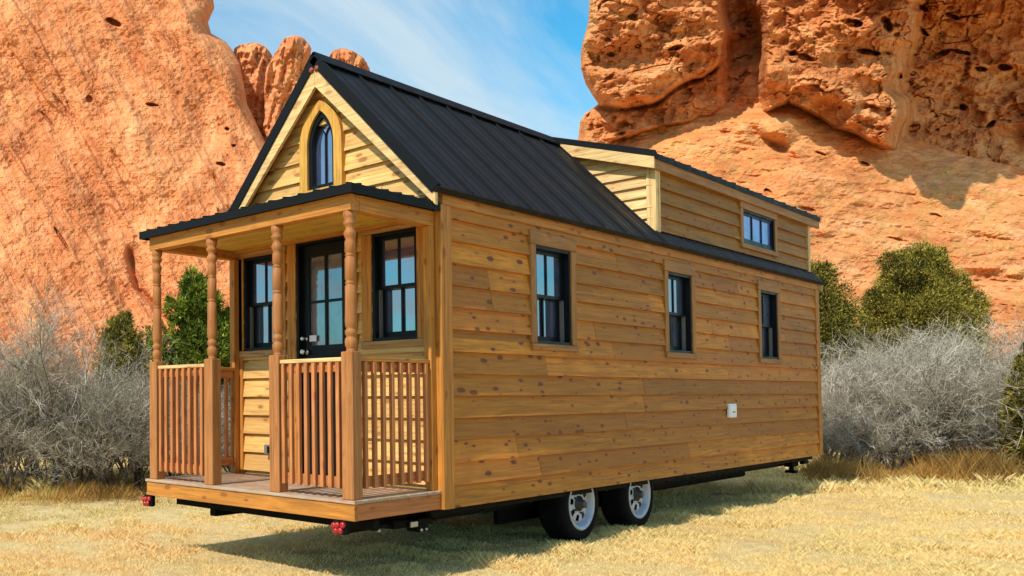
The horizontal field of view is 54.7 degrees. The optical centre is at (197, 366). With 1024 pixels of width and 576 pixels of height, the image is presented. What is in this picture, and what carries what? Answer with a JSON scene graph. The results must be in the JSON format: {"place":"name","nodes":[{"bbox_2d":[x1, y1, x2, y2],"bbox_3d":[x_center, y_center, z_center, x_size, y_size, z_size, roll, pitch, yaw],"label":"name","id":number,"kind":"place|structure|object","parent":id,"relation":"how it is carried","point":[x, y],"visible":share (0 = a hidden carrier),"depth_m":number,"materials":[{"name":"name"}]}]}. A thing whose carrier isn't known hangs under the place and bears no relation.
{"place":"outdoors","nodes":[
{"label":"outdoors","id":0,"kind":"place"},
{"bbox_2d":[0,0,264,415],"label":"cliff","id":1,"kind":"structure","parent":0,"point":[123,123],"depth_m":44.58,"materials":[{"name":"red stone"}]},
{"bbox_2d":[234,43,271,140],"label":"rock fin","id":2,"kind":"object","parent":1,"relation":"on","point":[254,59],"visible":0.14,"depth_m":50.68,"materials":[{"name":"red stone"}]},
{"bbox_2d":[263,35,310,140],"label":"rock fin","id":3,"kind":"object","parent":1,"relation":"on","point":[287,63],"visible":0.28,"depth_m":48.00,"materials":[{"name":"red stone"}]},
{"bbox_2d":[208,0,597,139],"label":"sky","id":4,"kind":"structure","parent":0,"point":[518,62],"materials":[{"name":"blue"}]},
{"bbox_2d":[0,447,1023,575],"bbox_3d":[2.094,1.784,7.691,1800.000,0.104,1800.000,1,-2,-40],"label":"ground","id":5,"kind":"structure","parent":0,"point":[757,542],"depth_m":9.84,"materials":[{"name":"beige plant"}]},
{"bbox_2d":[0,336,33,399],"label":"bare shrub","id":6,"kind":"object","parent":5,"relation":"on","point":[6,357],"visible":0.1,"depth_m":17.53,"materials":[{"name":"grey plant"}]},
{"bbox_2d":[0,383,35,477],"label":"bare shrub","id":7,"kind":"object","parent":5,"relation":"on","point":[13,434],"visible":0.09,"depth_m":15.07,"materials":[{"name":"grey plant"}]},
{"bbox_2d":[0,314,53,412],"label":"bare shrub","id":8,"kind":"object","parent":5,"relation":"on","point":[17,349],"visible":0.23,"depth_m":17.60,"materials":[{"name":"grey plant"}]},
{"bbox_2d":[0,345,60,472],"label":"bare shrub","id":9,"kind":"object","parent":5,"relation":"on","point":[19,418],"visible":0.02,"depth_m":17.29,"materials":[{"name":"grey plant"}]},
{"bbox_2d":[0,356,130,477],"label":"bare shrub","id":10,"kind":"object","parent":5,"relation":"on","point":[30,474],"visible":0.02,"depth_m":17.92,"materials":[{"name":"grey plant"}]},
{"bbox_2d":[0,259,137,494],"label":"bare shrub","id":11,"kind":"object","parent":5,"relation":"on","point":[6,458],"visible":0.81,"depth_m":14.12,"materials":[{"name":"grey plant"}]},
{"bbox_2d":[6,363,144,476],"bbox_3d":[-2.296,0.989,17.872,3.477,2.382,2.900,-1,-2,26],"label":"bare shrub","id":12,"kind":"object","parent":5,"relation":"on","point":[89,400],"visible":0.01,"depth_m":17.39,"materials":[{"name":"grey plant"}]},
{"bbox_2d":[0,316,187,473],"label":"bare shrub","id":13,"kind":"object","parent":5,"relation":"on","point":[147,380],"visible":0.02,"depth_m":16.50,"materials":[{"name":"grey plant"}]},
{"bbox_2d":[1,356,187,485],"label":"bare shrub","id":14,"kind":"object","parent":5,"relation":"on","point":[80,470],"visible":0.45,"depth_m":14.53,"materials":[{"name":"grey plant"}]},
{"bbox_2d":[0,315,190,484],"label":"bare shrub","id":15,"kind":"object","parent":5,"relation":"on","point":[42,402],"visible":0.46,"depth_m":14.56,"materials":[{"name":"grey plant"}]},
{"bbox_2d":[2,338,229,486],"bbox_3d":[-1.496,0.760,14.483,3.833,2.613,2.862,1,-3,-43],"label":"bare shrub","id":16,"kind":"object","parent":5,"relation":"on","point":[144,454],"visible":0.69,"depth_m":14.17,"materials":[{"name":"grey plant"}]},
{"bbox_2d":[87,303,152,414],"bbox_3d":[-2.013,0.326,23.927,2.160,4.134,2.181,0,-2,-5],"label":"juniper tree","id":17,"kind":"object","parent":5,"relation":"on","point":[117,324],"visible":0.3,"depth_m":23.67,"materials":[{"name":"green plant"}]},
{"bbox_2d":[68,355,193,472],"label":"bare shrub","id":18,"kind":"object","parent":5,"relation":"on","point":[128,466],"visible":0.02,"depth_m":18.10,"materials":[{"name":"grey plant"}]},
{"bbox_2d":[74,369,230,487],"bbox_3d":[-0.758,1.004,15.851,3.211,2.200,2.678,-1,-2,25],"label":"bare shrub","id":19,"kind":"object","parent":5,"relation":"on","point":[137,474],"visible":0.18,"depth_m":15.37,"materials":[{"name":"grey plant"}]},
{"bbox_2d":[134,385,230,476],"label":"bare shrub","id":20,"kind":"object","parent":5,"relation":"on","point":[170,473],"visible":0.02,"depth_m":16.29,"materials":[{"name":"grey plant"}]},
{"bbox_2d":[141,264,229,438],"bbox_3d":[-0.331,-0.332,26.464,4.789,5.608,5.001,1,-2,-40],"label":"pine tree","id":21,"kind":"object","parent":5,"relation":"on","point":[188,318],"visible":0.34,"depth_m":26.51,"materials":[{"name":"green plant"}]},
{"bbox_2d":[144,379,230,474],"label":"bare shrub","id":22,"kind":"object","parent":5,"relation":"on","point":[222,407],"visible":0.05,"depth_m":16.85,"materials":[{"name":"grey plant"}]},
{"bbox_2d":[187,393,230,471],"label":"bare shrub","id":23,"kind":"object","parent":5,"relation":"on","point":[228,467],"visible":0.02,"depth_m":17.38,"materials":[{"name":"grey plant"}]},
{"bbox_2d":[220,304,229,396],"bbox_3d":[0.966,0.299,27.502,2.096,4.400,1.776,-1,-2,29],"label":"pine tree","id":24,"kind":"object","parent":5,"relation":"on","point":[228,308],"visible":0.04,"depth_m":27.28,"materials":[{"name":"green plant"}]},
{"bbox_2d":[139,51,824,541],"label":"tiny house","id":25,"kind":"structure","parent":5,"relation":"on","point":[441,307],"depth_m":8.93,"materials":[{"name":"brown wood"}]},
{"bbox_2d":[237,246,287,357],"bbox_3d":[0.707,-0.692,9.440,0.181,1.175,0.736,1,-2,-40],"label":"window","id":26,"kind":"structure","parent":25,"relation":"in","point":[257,292],"depth_m":9.54,"materials":[{"name":"glass"}]},
{"bbox_2d":[287,233,358,475],"bbox_3d":[1.241,-0.136,8.784,0.148,2.435,0.900,1,-2,-40],"label":"door","id":27,"kind":"structure","parent":25,"relation":"in","point":[316,298],"depth_m":8.90,"materials":[{"name":"black paint"}]},
{"bbox_2d":[299,100,346,192],"bbox_3d":[1.239,-2.126,8.804,0.155,0.905,0.540,1,-2,-40],"label":"arched window","id":28,"kind":"structure","parent":25,"relation":"in","point":[322,155],"depth_m":8.82,"materials":[{"name":"black paint"}]},
{"bbox_2d":[360,224,423,348],"bbox_3d":[1.807,-0.760,8.149,0.181,1.175,0.741,1,-2,-40],"label":"window","id":29,"kind":"structure","parent":25,"relation":"in","point":[393,290],"depth_m":8.22,"materials":[{"name":"glass"}]},
{"bbox_2d":[526,230,578,351],"bbox_3d":[3.476,-0.728,9.009,0.901,1.150,0.181,1,-2,-40],"label":"window","id":30,"kind":"structure","parent":25,"relation":"in","point":[552,291],"depth_m":9.09,"materials":[{"name":"glass"}]},
{"bbox_2d":[661,259,697,358],"bbox_3d":[5.764,-0.675,10.957,0.891,1.150,0.181,1,-2,-40],"label":"window","id":31,"kind":"structure","parent":25,"relation":"in","point":[678,283],"depth_m":11.08,"materials":[{"name":"black paint"}]},
{"bbox_2d":[738,201,778,256],"bbox_3d":[7.991,-1.956,13.015,1.466,0.645,0.181,1,-2,-40],"label":"window","id":32,"kind":"structure","parent":25,"relation":"in","point":[757,230],"depth_m":12.99,"materials":[{"name":"blue glass"}]},
{"bbox_2d":[755,280,782,363],"bbox_3d":[8.085,-0.621,12.934,0.891,1.150,0.181,1,-2,-40],"label":"window","id":33,"kind":"structure","parent":25,"relation":"in","point":[768,299],"depth_m":13.08,"materials":[{"name":"black glass"}]},
{"bbox_2d":[0,439,1023,507],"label":"dry grass","id":34,"kind":"structure","parent":5,"relation":"on","point":[967,466],"depth_m":15.68,"materials":[{"name":"brown plant"}]},
{"bbox_2d":[817,365,874,460],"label":"bare shrub","id":35,"kind":"object","parent":5,"relation":"on","point":[832,403],"visible":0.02,"depth_m":20.29,"materials":[{"name":"grey plant"}]},
{"bbox_2d":[811,255,885,404],"bbox_3d":[18.960,-0.544,27.898,3.897,5.921,4.215,-1,-2,10],"label":"juniper tree","id":36,"kind":"object","parent":5,"relation":"on","point":[836,314],"visible":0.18,"depth_m":27.18,"materials":[{"name":"green plant"}]},
{"bbox_2d":[818,389,906,462],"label":"bare shrub","id":37,"kind":"object","parent":5,"relation":"on","point":[826,443],"visible":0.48,"depth_m":17.46,"materials":[{"name":"grey plant"}]},
{"bbox_2d":[821,351,933,459],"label":"bare shrub","id":38,"kind":"object","parent":5,"relation":"on","point":[851,387],"visible":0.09,"depth_m":20.11,"materials":[{"name":"grey plant"}]},
{"bbox_2d":[820,348,951,466],"bbox_3d":[12.949,0.854,18.016,3.685,2.525,3.074,0,-2,-8],"label":"bare shrub","id":39,"kind":"object","parent":5,"relation":"on","point":[845,401],"visible":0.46,"depth_m":17.30,"materials":[{"name":"grey plant"}]},
{"bbox_2d":[822,329,981,449],"bbox_3d":[17.579,0.594,22.904,4.767,3.266,3.976,1,-2,-27],"label":"bare shrub","id":40,"kind":"object","parent":5,"relation":"on","point":[879,354],"visible":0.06,"depth_m":23.20,"materials":[{"name":"grey plant"}]},
{"bbox_2d":[822,343,991,459],"bbox_3d":[15.719,0.810,19.825,2.899,2.647,3.882,0,-2,-19],"label":"bare shrub","id":41,"kind":"object","parent":5,"relation":"on","point":[891,378],"visible":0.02,"depth_m":19.45,"materials":[{"name":"grey plant"}]},
{"bbox_2d":[820,325,1006,459],"bbox_3d":[15.660,0.698,20.343,4.406,3.417,3.918,1,-2,-25],"label":"bare shrub","id":42,"kind":"object","parent":5,"relation":"on","point":[850,359],"visible":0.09,"depth_m":20.37,"materials":[{"name":"grey plant"}]},
{"bbox_2d":[814,321,1017,466],"bbox_3d":[13.650,0.726,17.460,4.072,3.157,3.620,1,-2,-34],"label":"bare shrub","id":43,"kind":"object","parent":5,"relation":"on","point":[932,379],"visible":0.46,"depth_m":16.95,"materials":[{"name":"grey plant"}]},
{"bbox_2d":[822,349,1023,473],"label":"bare shrub","id":44,"kind":"object","parent":5,"relation":"on","point":[902,453],"visible":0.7,"depth_m":16.96,"materials":[{"name":"grey plant"}]},
{"bbox_2d":[857,237,999,374],"bbox_3d":[24.800,-0.956,31.063,4.699,6.924,4.499,0,-2,5],"label":"juniper tree","id":45,"kind":"object","parent":5,"relation":"on","point":[920,284],"visible":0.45,"depth_m":30.26,"materials":[{"name":"green plant"}]},
{"bbox_2d":[862,336,996,449],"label":"bare shrub","id":46,"kind":"object","parent":5,"relation":"on","point":[916,355],"visible":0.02,"depth_m":23.53,"materials":[{"name":"grey plant"}]},
{"bbox_2d":[850,315,1023,453],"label":"bare shrub","id":47,"kind":"object","parent":5,"relation":"on","point":[949,329],"visible":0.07,"depth_m":19.92,"materials":[{"name":"grey plant"}]},
{"bbox_2d":[852,341,1023,456],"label":"bare shrub","id":48,"kind":"object","parent":5,"relation":"on","point":[993,391],"visible":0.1,"depth_m":17.13,"materials":[{"name":"grey plant"}]},
{"bbox_2d":[856,331,1023,460],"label":"bare shrub","id":49,"kind":"object","parent":5,"relation":"on","point":[968,420],"visible":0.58,"depth_m":16.81,"materials":[{"name":"grey plant"}]},
{"bbox_2d":[869,314,1023,457],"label":"bare shrub","id":50,"kind":"object","parent":5,"relation":"on","point":[1006,337],"visible":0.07,"depth_m":20.25,"materials":[{"name":"grey plant"}]},
{"bbox_2d":[881,309,1023,458],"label":"bare shrub","id":51,"kind":"object","parent":5,"relation":"on","point":[1000,368],"visible":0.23,"depth_m":17.35,"materials":[{"name":"grey plant"}]},
{"bbox_2d":[894,331,1023,455],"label":"bare shrub","id":52,"kind":"object","parent":5,"relation":"on","point":[994,373],"depth_m":20.64,"materials":[{"name":"grey plant"}]},
{"bbox_2d":[983,330,1023,364],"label":"bare shrub","id":53,"kind":"object","parent":5,"relation":"on","point":[1006,345],"visible":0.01,"depth_m":23.28,"materials":[{"name":"grey plant"}]},
{"bbox_2d":[992,342,1023,466],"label":"juniper tree","id":54,"kind":"object","parent":5,"relation":"on","point":[1017,421],"visible":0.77,"depth_m":16.41,"materials":[{"name":"green plant"}]},
{"bbox_2d":[612,102,1023,362],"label":"hillside","id":55,"kind":"structure","parent":0,"point":[867,203],"depth_m":67.95,"materials":[{"name":"orange stone"}]},
{"bbox_2d":[329,48,369,70],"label":"rock fin","id":56,"kind":"object","parent":55,"relation":"on","point":[351,57],"visible":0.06,"depth_m":55.12,"materials":[{"name":"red stone"}]},
{"bbox_2d":[578,0,1023,168],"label":"sandstone butte","id":57,"kind":"object","parent":55,"relation":"on","point":[948,75],"visible":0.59,"depth_m":73.32,"materials":[{"name":"orange stone"}]}
]}

